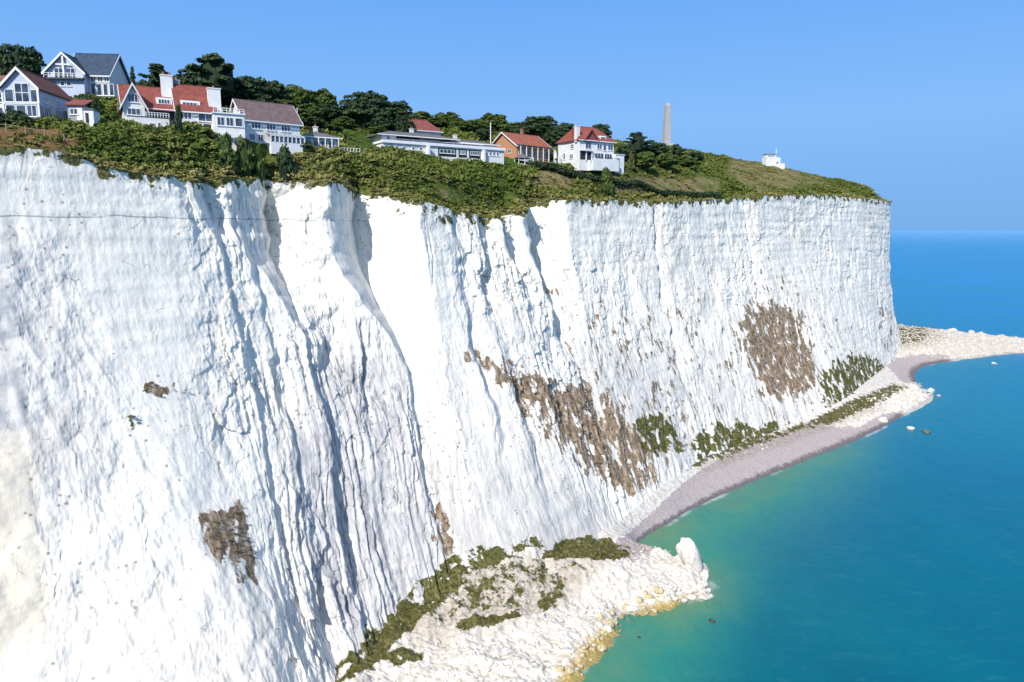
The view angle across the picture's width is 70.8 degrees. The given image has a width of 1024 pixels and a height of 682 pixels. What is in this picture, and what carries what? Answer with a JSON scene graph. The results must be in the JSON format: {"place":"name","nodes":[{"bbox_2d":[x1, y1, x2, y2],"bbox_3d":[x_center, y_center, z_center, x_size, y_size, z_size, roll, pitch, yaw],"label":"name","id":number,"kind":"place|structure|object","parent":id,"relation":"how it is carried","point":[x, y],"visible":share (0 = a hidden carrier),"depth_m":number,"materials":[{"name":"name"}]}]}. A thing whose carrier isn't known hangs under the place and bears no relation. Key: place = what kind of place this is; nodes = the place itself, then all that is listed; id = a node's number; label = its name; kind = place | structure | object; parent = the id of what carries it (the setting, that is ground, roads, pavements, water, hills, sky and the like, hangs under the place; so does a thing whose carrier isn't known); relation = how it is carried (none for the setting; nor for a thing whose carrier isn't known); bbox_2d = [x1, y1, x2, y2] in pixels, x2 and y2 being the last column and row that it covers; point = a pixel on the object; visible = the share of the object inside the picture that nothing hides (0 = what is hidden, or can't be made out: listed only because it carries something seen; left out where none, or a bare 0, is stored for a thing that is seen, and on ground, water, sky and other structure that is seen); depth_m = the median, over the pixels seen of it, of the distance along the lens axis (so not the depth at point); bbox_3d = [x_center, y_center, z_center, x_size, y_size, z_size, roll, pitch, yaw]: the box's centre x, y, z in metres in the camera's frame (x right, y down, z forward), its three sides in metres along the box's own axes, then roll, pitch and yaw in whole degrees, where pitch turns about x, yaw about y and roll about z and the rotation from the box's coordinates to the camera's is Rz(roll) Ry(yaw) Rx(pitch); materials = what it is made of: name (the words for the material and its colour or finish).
{"place":"outdoors","nodes":[
{"label":"outdoors","id":0,"kind":"place"},
{"bbox_2d":[0,114,890,218],"bbox_3d":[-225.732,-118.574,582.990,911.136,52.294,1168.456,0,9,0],"label":"hilltop ground","id":1,"kind":"structure","parent":0,"point":[707,183],"depth_m":202.43,"materials":[{"name":"plant"}]},
{"bbox_2d":[2,108,33,124],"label":"shrub","id":2,"kind":"object","parent":1,"relation":"on","point":[14,117],"visible":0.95,"depth_m":112.93,"materials":[{"name":"green plant"}]},
{"bbox_2d":[0,43,46,76],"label":"evergreen tree","id":3,"kind":"object","parent":1,"relation":"on","point":[17,55],"visible":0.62,"depth_m":142.91,"materials":[{"name":"green plant"}]},
{"bbox_2d":[0,123,65,141],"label":"post fence","id":4,"kind":"object","parent":1,"relation":"on","point":[6,124],"visible":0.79,"depth_m":109.98,"materials":[{"name":"brown wood"}]},
{"bbox_2d":[0,66,72,119],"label":"brown roofed house","id":5,"kind":"structure","parent":1,"relation":"on","point":[34,95],"depth_m":117.94,"materials":[{"name":"paint"}]},
{"bbox_2d":[4,89,14,102],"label":"window","id":6,"kind":"structure","parent":5,"relation":"in","point":[8,93],"depth_m":117.34,"materials":[{"name":"glass"}]},
{"bbox_2d":[16,105,26,112],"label":"window","id":7,"kind":"structure","parent":5,"relation":"in","point":[18,107],"depth_m":117.80,"materials":[{"name":"glass"}]},
{"bbox_2d":[14,83,29,102],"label":"window","id":8,"kind":"structure","parent":5,"relation":"in","point":[21,90],"depth_m":117.49,"materials":[{"name":"glass"}]},
{"bbox_2d":[26,105,37,116],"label":"window","id":9,"kind":"structure","parent":5,"relation":"in","point":[31,109],"depth_m":118.03,"materials":[{"name":"glass"}]},
{"bbox_2d":[30,89,39,102],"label":"window","id":10,"kind":"structure","parent":5,"relation":"in","point":[33,96],"depth_m":117.73,"materials":[{"name":"glass"}]},
{"bbox_2d":[64,99,93,120],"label":"garden shed","id":11,"kind":"structure","parent":1,"relation":"on","point":[74,109],"depth_m":119.84,"materials":[{"name":"paint"}]},
{"bbox_2d":[76,108,82,119],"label":"door","id":12,"kind":"structure","parent":11,"relation":"in","point":[80,116],"depth_m":119.86,"materials":[{"name":"white paint"}]},
{"bbox_2d":[73,92,91,107],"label":"shrub","id":13,"kind":"object","parent":1,"relation":"on","point":[84,97],"visible":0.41,"depth_m":133.55,"materials":[{"name":"green plant"}]},
{"bbox_2d":[41,51,130,97],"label":"slate roofed house","id":14,"kind":"structure","parent":1,"relation":"on","point":[97,74],"depth_m":144.61,"materials":[{"name":"white paint"}]},
{"bbox_2d":[54,68,62,76],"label":"window","id":15,"kind":"structure","parent":14,"relation":"in","point":[57,71],"depth_m":141.78,"materials":[{"name":"white paint"}]},
{"bbox_2d":[66,68,75,77],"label":"window","id":16,"kind":"structure","parent":14,"relation":"in","point":[68,70],"depth_m":142.03,"materials":[{"name":"white paint"}]},
{"bbox_2d":[82,108,100,125],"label":"white outbuilding","id":17,"kind":"structure","parent":1,"relation":"on","point":[91,117],"depth_m":117.98,"materials":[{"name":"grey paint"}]},
{"bbox_2d":[90,95,101,114],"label":"shrub","id":18,"kind":"object","parent":1,"relation":"on","point":[96,103],"visible":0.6,"depth_m":132.59,"materials":[{"name":"green plant"}]},
{"bbox_2d":[104,110,118,120],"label":"shrub","id":19,"kind":"object","parent":1,"relation":"on","point":[111,115],"visible":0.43,"depth_m":125.97,"materials":[{"name":"green plant"}]},
{"bbox_2d":[130,66,135,84],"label":"pine tree","id":20,"kind":"object","parent":1,"relation":"on","point":[132,76],"visible":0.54,"depth_m":181.64,"materials":[{"name":"green plant"}]},
{"bbox_2d":[135,79,150,86],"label":"broadleaf tree","id":21,"kind":"object","parent":1,"relation":"on","point":[142,82],"visible":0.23,"depth_m":164.08,"materials":[{"name":"green plant"}]},
{"bbox_2d":[137,63,167,86],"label":"cypress tree","id":22,"kind":"object","parent":1,"relation":"on","point":[157,70],"visible":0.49,"depth_m":168.71,"materials":[{"name":"green plant"}]},
{"bbox_2d":[174,101,182,134],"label":"shrub","id":23,"kind":"object","parent":1,"relation":"on","point":[178,125],"visible":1,"depth_m":126.74,"materials":[{"name":"green plant"}]},
{"bbox_2d":[117,72,245,151],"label":"red roofed house","id":24,"kind":"structure","parent":1,"relation":"on","point":[156,106],"depth_m":134.67,"materials":[{"name":"paint"}]},
{"bbox_2d":[127,93,137,102],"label":"window","id":25,"kind":"structure","parent":24,"relation":"in","point":[132,98],"depth_m":128.91,"materials":[{"name":"white paint"}]},
{"bbox_2d":[127,108,140,115],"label":"window","id":26,"kind":"structure","parent":24,"relation":"in","point":[130,111],"depth_m":129.29,"materials":[{"name":"glass"}]},
{"bbox_2d":[182,112,191,118],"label":"window","id":27,"kind":"structure","parent":24,"relation":"in","point":[185,115],"depth_m":134.14,"materials":[{"name":"glass"}]},
{"bbox_2d":[198,113,211,122],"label":"window","id":28,"kind":"structure","parent":24,"relation":"in","point":[201,117],"depth_m":135.66,"materials":[{"name":"glass"}]},
{"bbox_2d":[217,117,224,125],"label":"window","id":29,"kind":"structure","parent":24,"relation":"in","point":[220,120],"depth_m":134.76,"materials":[{"name":"white paint"}]},
{"bbox_2d":[226,117,234,126],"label":"window","id":30,"kind":"structure","parent":24,"relation":"in","point":[229,121],"depth_m":135.56,"materials":[{"name":"white paint"}]},
{"bbox_2d":[235,118,242,127],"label":"window","id":31,"kind":"structure","parent":24,"relation":"in","point":[238,121],"depth_m":136.35,"materials":[{"name":"white paint"}]},
{"bbox_2d":[172,63,225,105],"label":"evergreen tree","id":32,"kind":"object","parent":1,"relation":"on","point":[188,76],"visible":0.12,"depth_m":166.41,"materials":[{"name":"green plant"}]},
{"bbox_2d":[185,53,245,100],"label":"cypress tree","id":33,"kind":"object","parent":1,"relation":"on","point":[215,70],"visible":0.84,"depth_m":164.51,"materials":[{"name":"green plant"}]},
{"bbox_2d":[216,132,238,169],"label":"shrub","id":34,"kind":"object","parent":1,"relation":"on","point":[226,156],"visible":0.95,"depth_m":131.45,"materials":[{"name":"green plant"}]},
{"bbox_2d":[224,82,243,104],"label":"broadleaf tree","id":35,"kind":"object","parent":1,"relation":"on","point":[235,95],"visible":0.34,"depth_m":171.08,"materials":[{"name":"green plant"}]},
{"bbox_2d":[235,134,253,176],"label":"shrub","id":36,"kind":"object","parent":1,"relation":"on","point":[245,164],"visible":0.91,"depth_m":134.48,"materials":[{"name":"green plant"}]},
{"bbox_2d":[233,75,274,99],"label":"broadleaf tree","id":37,"kind":"object","parent":1,"relation":"on","point":[250,86],"visible":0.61,"depth_m":171.45,"materials":[{"name":"green plant"}]},
{"bbox_2d":[254,143,264,182],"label":"shrub","id":38,"kind":"object","parent":1,"relation":"on","point":[259,169],"visible":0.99,"depth_m":137.02,"materials":[{"name":"green plant"}]},
{"bbox_2d":[247,93,274,102],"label":"broadleaf tree","id":39,"kind":"object","parent":1,"relation":"on","point":[261,97],"visible":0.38,"depth_m":169.88,"materials":[{"name":"green plant"}]},
{"bbox_2d":[229,98,304,153],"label":"purple roofed house","id":40,"kind":"structure","parent":1,"relation":"on","point":[273,126],"depth_m":144.62,"materials":[{"name":"paint"}]},
{"bbox_2d":[251,122,261,129],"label":"window","id":41,"kind":"structure","parent":40,"relation":"in","point":[257,126],"depth_m":142.58,"materials":[{"name":"white paint"}]},
{"bbox_2d":[266,124,275,130],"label":"window","id":42,"kind":"structure","parent":40,"relation":"in","point":[269,127],"depth_m":144.51,"materials":[{"name":"white paint"}]},
{"bbox_2d":[281,125,290,132],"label":"window","id":43,"kind":"structure","parent":40,"relation":"in","point":[284,128],"depth_m":146.43,"materials":[{"name":"white paint"}]},
{"bbox_2d":[265,79,291,100],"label":"broadleaf tree","id":44,"kind":"object","parent":1,"relation":"on","point":[280,93],"visible":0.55,"depth_m":185.41,"materials":[{"name":"green plant"}]},
{"bbox_2d":[276,143,295,184],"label":"shrub","id":45,"kind":"object","parent":1,"relation":"on","point":[284,161],"visible":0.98,"depth_m":139.47,"materials":[{"name":"green plant"}]},
{"bbox_2d":[273,99,299,107],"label":"broadleaf tree","id":46,"kind":"object","parent":1,"relation":"on","point":[289,102],"visible":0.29,"depth_m":183.21,"materials":[{"name":"green plant"}]},
{"bbox_2d":[284,84,315,104],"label":"broadleaf tree","id":47,"kind":"object","parent":1,"relation":"on","point":[299,96],"visible":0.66,"depth_m":194.66,"materials":[{"name":"green plant"}]},
{"bbox_2d":[300,141,314,152],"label":"shrub","id":48,"kind":"object","parent":1,"relation":"on","point":[307,147],"visible":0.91,"depth_m":146.79,"materials":[{"name":"green plant"}]},
{"bbox_2d":[295,103,323,117],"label":"broadleaf tree","id":49,"kind":"object","parent":1,"relation":"on","point":[309,109],"visible":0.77,"depth_m":181.22,"materials":[{"name":"green plant"}]},
{"bbox_2d":[304,116,325,126],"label":"broadleaf tree","id":50,"kind":"object","parent":1,"relation":"on","point":[313,121],"visible":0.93,"depth_m":174.43,"materials":[{"name":"green plant"}]},
{"bbox_2d":[310,88,337,106],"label":"broadleaf tree","id":51,"kind":"object","parent":1,"relation":"on","point":[324,96],"visible":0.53,"depth_m":201.24,"materials":[{"name":"green plant"}]},
{"bbox_2d":[301,124,359,151],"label":"grey bungalow","id":52,"kind":"object","parent":1,"relation":"on","point":[315,137],"visible":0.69,"depth_m":156.40,"materials":[{"name":"paint"}]},
{"bbox_2d":[318,104,342,123],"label":"broadleaf tree","id":53,"kind":"object","parent":1,"relation":"on","point":[331,111],"visible":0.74,"depth_m":195.76,"materials":[{"name":"green plant"}]},
{"bbox_2d":[321,125,343,130],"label":"broadleaf tree","id":54,"kind":"object","parent":1,"relation":"on","point":[333,127],"visible":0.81,"depth_m":177.55,"materials":[{"name":"green plant"}]},
{"bbox_2d":[331,116,357,128],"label":"evergreen tree","id":55,"kind":"object","parent":1,"relation":"on","point":[346,122],"visible":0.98,"depth_m":196.31,"materials":[{"name":"green plant"}]},
{"bbox_2d":[337,90,394,130],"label":"evergreen tree","id":56,"kind":"object","parent":1,"relation":"on","point":[359,109],"visible":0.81,"depth_m":202.24,"materials":[{"name":"green plant"}]},
{"bbox_2d":[368,126,386,133],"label":"broadleaf tree","id":57,"kind":"object","parent":1,"relation":"on","point":[375,129],"visible":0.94,"depth_m":197.22,"materials":[{"name":"green plant"}]},
{"bbox_2d":[365,110,396,130],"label":"evergreen tree","id":58,"kind":"object","parent":1,"relation":"on","point":[387,123],"visible":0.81,"depth_m":201.94,"materials":[{"name":"green plant"}]},
{"bbox_2d":[386,100,417,119],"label":"evergreen tree","id":59,"kind":"object","parent":1,"relation":"on","point":[400,108],"visible":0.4,"depth_m":211.11,"materials":[{"name":"green plant"}]},
{"bbox_2d":[390,114,416,132],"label":"evergreen tree","id":60,"kind":"object","parent":1,"relation":"on","point":[403,124],"visible":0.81,"depth_m":204.83,"materials":[{"name":"green plant"}]},
{"bbox_2d":[413,111,433,118],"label":"broadleaf tree","id":61,"kind":"object","parent":1,"relation":"on","point":[423,114],"visible":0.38,"depth_m":250.56,"materials":[{"name":"green plant"}]},
{"bbox_2d":[408,119,443,135],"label":"maroon roofed house","id":62,"kind":"structure","parent":1,"relation":"on","point":[424,126],"depth_m":209.97,"materials":[{"name":"tile"}]},
{"bbox_2d":[364,127,505,163],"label":"long white house","id":63,"kind":"structure","parent":1,"relation":"on","point":[454,147],"depth_m":190.59,"materials":[{"name":"paint"}]},
{"bbox_2d":[440,149,454,153],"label":"window","id":64,"kind":"structure","parent":63,"relation":"in","point":[444,151],"depth_m":190.30,"materials":[{"name":"glass"}]},
{"bbox_2d":[428,117,449,126],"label":"broadleaf tree","id":65,"kind":"object","parent":1,"relation":"on","point":[438,122],"visible":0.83,"depth_m":244.04,"materials":[{"name":"green plant"}]},
{"bbox_2d":[0,93,892,219],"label":"clifftop scrub","id":66,"kind":"object","parent":1,"relation":"on","point":[106,143],"visible":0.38,"depth_m":159.12,"materials":[{"name":"green plant"}]},
{"bbox_2d":[433,111,462,124],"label":"evergreen tree","id":67,"kind":"object","parent":1,"relation":"on","point":[450,116],"visible":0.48,"depth_m":257.40,"materials":[{"name":"green plant"}]},
{"bbox_2d":[448,119,472,131],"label":"evergreen tree","id":68,"kind":"object","parent":1,"relation":"on","point":[462,125],"visible":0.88,"depth_m":239.44,"materials":[{"name":"green plant"}]},
{"bbox_2d":[467,119,485,131],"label":"broadleaf tree","id":69,"kind":"object","parent":1,"relation":"on","point":[478,124],"visible":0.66,"depth_m":244.52,"materials":[{"name":"green plant"}]},
{"bbox_2d":[475,128,491,139],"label":"broadleaf tree","id":70,"kind":"object","parent":1,"relation":"on","point":[482,133],"visible":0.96,"depth_m":229.22,"materials":[{"name":"green plant"}]},
{"bbox_2d":[476,113,508,131],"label":"evergreen tree","id":71,"kind":"object","parent":1,"relation":"on","point":[495,120],"visible":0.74,"depth_m":261.67,"materials":[{"name":"green plant"}]},
{"bbox_2d":[498,122,521,132],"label":"broadleaf tree","id":72,"kind":"object","parent":1,"relation":"on","point":[505,127],"visible":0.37,"depth_m":249.02,"materials":[{"name":"green plant"}]},
{"bbox_2d":[509,125,529,134],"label":"broadleaf tree","id":73,"kind":"object","parent":1,"relation":"on","point":[516,129],"visible":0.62,"depth_m":240.50,"materials":[{"name":"green plant"}]},
{"bbox_2d":[513,154,530,164],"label":"garden gazebo","id":74,"kind":"object","parent":1,"relation":"on","point":[522,156],"visible":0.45,"depth_m":210.07,"materials":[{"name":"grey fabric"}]},
{"bbox_2d":[492,128,555,161],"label":"orange bungalow","id":75,"kind":"object","parent":1,"relation":"on","point":[535,148],"visible":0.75,"depth_m":220.19,"materials":[{"name":"brick"}]},
{"bbox_2d":[520,115,562,138],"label":"evergreen tree","id":76,"kind":"object","parent":1,"relation":"on","point":[539,126],"visible":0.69,"depth_m":248.91,"materials":[{"name":"green plant"}]},
{"bbox_2d":[542,126,567,146],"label":"evergreen tree","id":77,"kind":"object","parent":1,"relation":"on","point":[551,136],"visible":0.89,"depth_m":240.17,"materials":[{"name":"green plant"}]},
{"bbox_2d":[557,122,574,131],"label":"broadleaf tree","id":78,"kind":"object","parent":1,"relation":"on","point":[567,127],"visible":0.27,"depth_m":250.83,"materials":[{"name":"green plant"}]},
{"bbox_2d":[556,124,623,173],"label":"red roofed villa","id":79,"kind":"object","parent":1,"relation":"on","point":[581,148],"visible":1,"depth_m":218.03,"materials":[{"name":"paint"}]},
{"bbox_2d":[592,123,611,137],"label":"broadleaf tree","id":80,"kind":"object","parent":1,"relation":"on","point":[604,129],"visible":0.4,"depth_m":251.62,"materials":[{"name":"green plant"}]},
{"bbox_2d":[599,166,613,196],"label":"conifer tree","id":81,"kind":"object","parent":1,"relation":"on","point":[606,187],"visible":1,"depth_m":212.21,"materials":[{"name":"green plant"}]},
{"bbox_2d":[525,159,722,196],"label":"garden hedge","id":82,"kind":"object","parent":1,"relation":"on","point":[569,172],"visible":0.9,"depth_m":219.50,"materials":[{"name":"green plant"}]},
{"bbox_2d":[615,144,635,161],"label":"broadleaf tree","id":83,"kind":"object","parent":1,"relation":"on","point":[625,150],"visible":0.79,"depth_m":236.65,"materials":[{"name":"green plant"}]},
{"bbox_2d":[628,152,634,171],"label":"conifer tree","id":84,"kind":"object","parent":1,"relation":"on","point":[631,160],"visible":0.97,"depth_m":229.33,"materials":[{"name":"green plant"}]},
{"bbox_2d":[623,132,656,153],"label":"tree","id":85,"kind":"object","parent":1,"relation":"on","point":[638,143],"visible":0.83,"depth_m":252.50,"materials":[{"name":"green plant"}]},
{"bbox_2d":[634,151,656,171],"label":"broadleaf tree","id":86,"kind":"object","parent":1,"relation":"on","point":[644,160],"visible":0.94,"depth_m":239.56,"materials":[{"name":"green plant"}]},
{"bbox_2d":[644,142,669,156],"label":"broadleaf tree","id":87,"kind":"object","parent":1,"relation":"on","point":[661,148],"visible":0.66,"depth_m":257.73,"materials":[{"name":"green plant"}]},
{"bbox_2d":[662,102,672,145],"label":"granite obelisk","id":88,"kind":"object","parent":1,"relation":"on","point":[666,134],"visible":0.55,"depth_m":358.72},
{"bbox_2d":[656,153,678,170],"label":"broadleaf tree","id":89,"kind":"object","parent":1,"relation":"on","point":[665,160],"visible":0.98,"depth_m":252.96,"materials":[{"name":"green plant"}]},
{"bbox_2d":[670,144,687,155],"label":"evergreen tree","id":90,"kind":"object","parent":1,"relation":"on","point":[677,150],"visible":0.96,"depth_m":290.52,"materials":[{"name":"green plant"}]},
{"bbox_2d":[677,156,698,167],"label":"broadleaf tree","id":91,"kind":"object","parent":1,"relation":"on","point":[688,161],"visible":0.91,"depth_m":270.63,"materials":[{"name":"green plant"}]},
{"bbox_2d":[684,152,704,160],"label":"broadleaf tree","id":92,"kind":"object","parent":1,"relation":"on","point":[699,156],"visible":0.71,"depth_m":290.04,"materials":[{"name":"green plant"}]},
{"bbox_2d":[762,149,784,168],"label":"lookout building","id":93,"kind":"structure","parent":1,"relation":"on","point":[770,160],"depth_m":363.17,"materials":[{"name":"white paint"}]},
{"bbox_2d":[0,146,901,681],"bbox_3d":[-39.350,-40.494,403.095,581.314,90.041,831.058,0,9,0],"label":"cliff","id":94,"kind":"structure","parent":0,"point":[342,420],"depth_m":125.86,"materials":[{"name":"stone"}]},
{"bbox_2d":[126,357,901,678],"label":"ledge scrub","id":95,"kind":"object","parent":94,"relation":"on","point":[459,625],"visible":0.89,"depth_m":123.05,"materials":[{"name":"green plant"}]},
{"bbox_2d":[143,250,901,577],"bbox_3d":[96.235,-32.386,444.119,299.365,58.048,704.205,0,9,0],"label":"dry growth","id":96,"kind":"object","parent":94,"relation":"on","point":[236,512],"visible":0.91,"depth_m":169.46,"materials":[{"name":"brown plant"}]},
{"bbox_2d":[0,0,1023,230],"label":"sky","id":97,"kind":"structure","parent":0,"point":[919,104],"materials":[{"name":"blue"}]},
{"bbox_2d":[335,324,1023,681],"bbox_3d":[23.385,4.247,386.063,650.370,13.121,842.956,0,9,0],"label":"beach","id":98,"kind":"structure","parent":0,"point":[672,499],"depth_m":126.20,"materials":[{"name":"stone"}]},
{"bbox_2d":[565,666,574,674],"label":"boulder","id":99,"kind":"object","parent":98,"relation":"on","point":[569,670],"visible":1,"depth_m":105.59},
{"bbox_2d":[597,644,606,651],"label":"boulder","id":100,"kind":"object","parent":98,"relation":"on","point":[601,648],"visible":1,"depth_m":112.21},
{"bbox_2d":[676,537,702,572],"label":"chalk stack","id":101,"kind":"object","parent":98,"relation":"on","point":[688,552],"visible":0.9,"depth_m":135.34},
{"bbox_2d":[366,324,1023,681],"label":"chalk rubble","id":102,"kind":"object","parent":98,"relation":"on","point":[588,591],"visible":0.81,"depth_m":133.45,"materials":[{"name":"stone"}]},
{"bbox_2d":[582,231,1023,681],"bbox_3d":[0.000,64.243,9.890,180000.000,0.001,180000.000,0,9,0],"label":"sea","id":103,"kind":"structure","parent":0,"point":[893,551],"depth_m":151.68,"materials":[{"name":"liquid"}]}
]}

